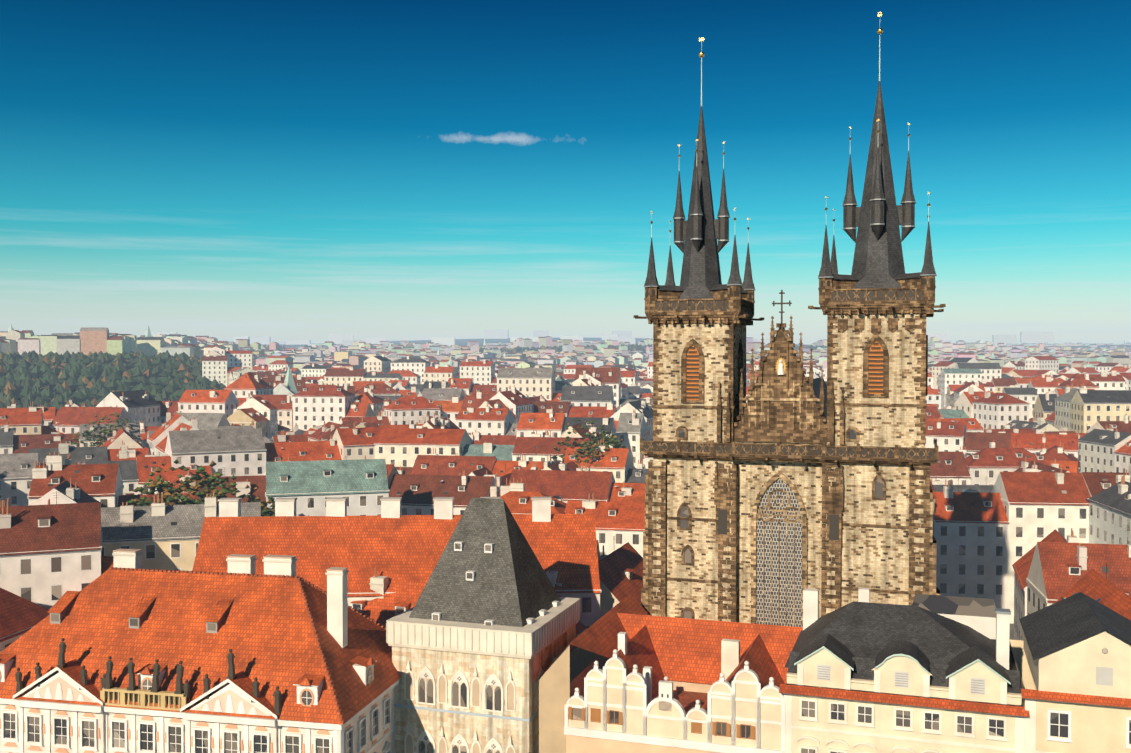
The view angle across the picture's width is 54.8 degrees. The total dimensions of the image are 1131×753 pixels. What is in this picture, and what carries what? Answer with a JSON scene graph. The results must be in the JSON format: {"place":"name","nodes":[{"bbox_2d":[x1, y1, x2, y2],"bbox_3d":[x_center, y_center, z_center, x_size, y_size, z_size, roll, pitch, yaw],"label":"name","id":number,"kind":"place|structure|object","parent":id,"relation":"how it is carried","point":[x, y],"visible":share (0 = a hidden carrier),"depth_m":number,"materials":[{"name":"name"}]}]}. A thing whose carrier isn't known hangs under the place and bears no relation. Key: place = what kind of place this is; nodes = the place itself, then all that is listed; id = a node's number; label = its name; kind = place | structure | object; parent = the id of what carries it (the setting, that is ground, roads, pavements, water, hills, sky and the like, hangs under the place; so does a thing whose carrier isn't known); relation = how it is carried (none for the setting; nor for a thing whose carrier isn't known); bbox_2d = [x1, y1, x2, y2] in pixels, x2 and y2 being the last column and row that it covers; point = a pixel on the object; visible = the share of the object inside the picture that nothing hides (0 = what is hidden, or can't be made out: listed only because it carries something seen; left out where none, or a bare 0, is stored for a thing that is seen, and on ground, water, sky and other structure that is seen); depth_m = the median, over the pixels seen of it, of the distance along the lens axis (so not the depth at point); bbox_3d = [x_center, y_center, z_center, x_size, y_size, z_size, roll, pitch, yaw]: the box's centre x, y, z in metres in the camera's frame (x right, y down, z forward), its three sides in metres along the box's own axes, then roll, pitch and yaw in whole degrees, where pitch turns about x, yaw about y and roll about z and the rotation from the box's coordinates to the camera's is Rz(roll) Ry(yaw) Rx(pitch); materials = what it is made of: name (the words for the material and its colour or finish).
{"place":"outdoors","nodes":[
{"label":"outdoors","id":0,"kind":"place"},
{"bbox_2d":[0,0,1130,344],"label":"sky","id":1,"kind":"structure","parent":0,"point":[223,170],"materials":[{"name":"blue"}]},
{"bbox_2d":[14,338,1130,639],"bbox_3d":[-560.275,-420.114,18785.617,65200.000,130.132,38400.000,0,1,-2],"label":"terrain","id":2,"kind":"structure","parent":0,"point":[460,342],"depth_m":5357.13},
{"bbox_2d":[0,549,400,752],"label":"building","id":3,"kind":"structure","parent":2,"relation":"on","point":[126,653],"depth_m":97.71,"materials":[{"name":"tile"}]},
{"bbox_2d":[0,343,826,516],"bbox_3d":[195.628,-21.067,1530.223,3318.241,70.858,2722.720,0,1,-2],"label":"trees","id":4,"kind":"object","parent":2,"relation":"on","point":[95,379],"visible":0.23,"depth_m":709.39,"materials":[{"name":"green plant"}]},
{"bbox_2d":[0,327,1130,641],"bbox_3d":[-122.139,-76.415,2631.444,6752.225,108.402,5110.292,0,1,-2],"label":"town roofs","id":5,"kind":"structure","parent":2,"relation":"on","point":[404,553],"depth_m":215.01,"materials":[{"name":"tile"}]},
{"bbox_2d":[0,325,1130,651],"bbox_3d":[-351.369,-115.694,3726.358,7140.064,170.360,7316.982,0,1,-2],"label":"city buildings","id":6,"kind":"structure","parent":2,"relation":"on","point":[976,559],"depth_m":310.17,"materials":[{"name":"paint"}]},
{"bbox_2d":[386,498,1130,752],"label":"row of buildings","id":7,"kind":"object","parent":2,"relation":"on","point":[484,642],"depth_m":98.08,"materials":[{"name":"paint"}]},
{"bbox_2d":[633,13,945,626],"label":"church","id":8,"kind":"structure","parent":2,"relation":"on","point":[778,492],"depth_m":117.73,"materials":[{"name":"stone"}]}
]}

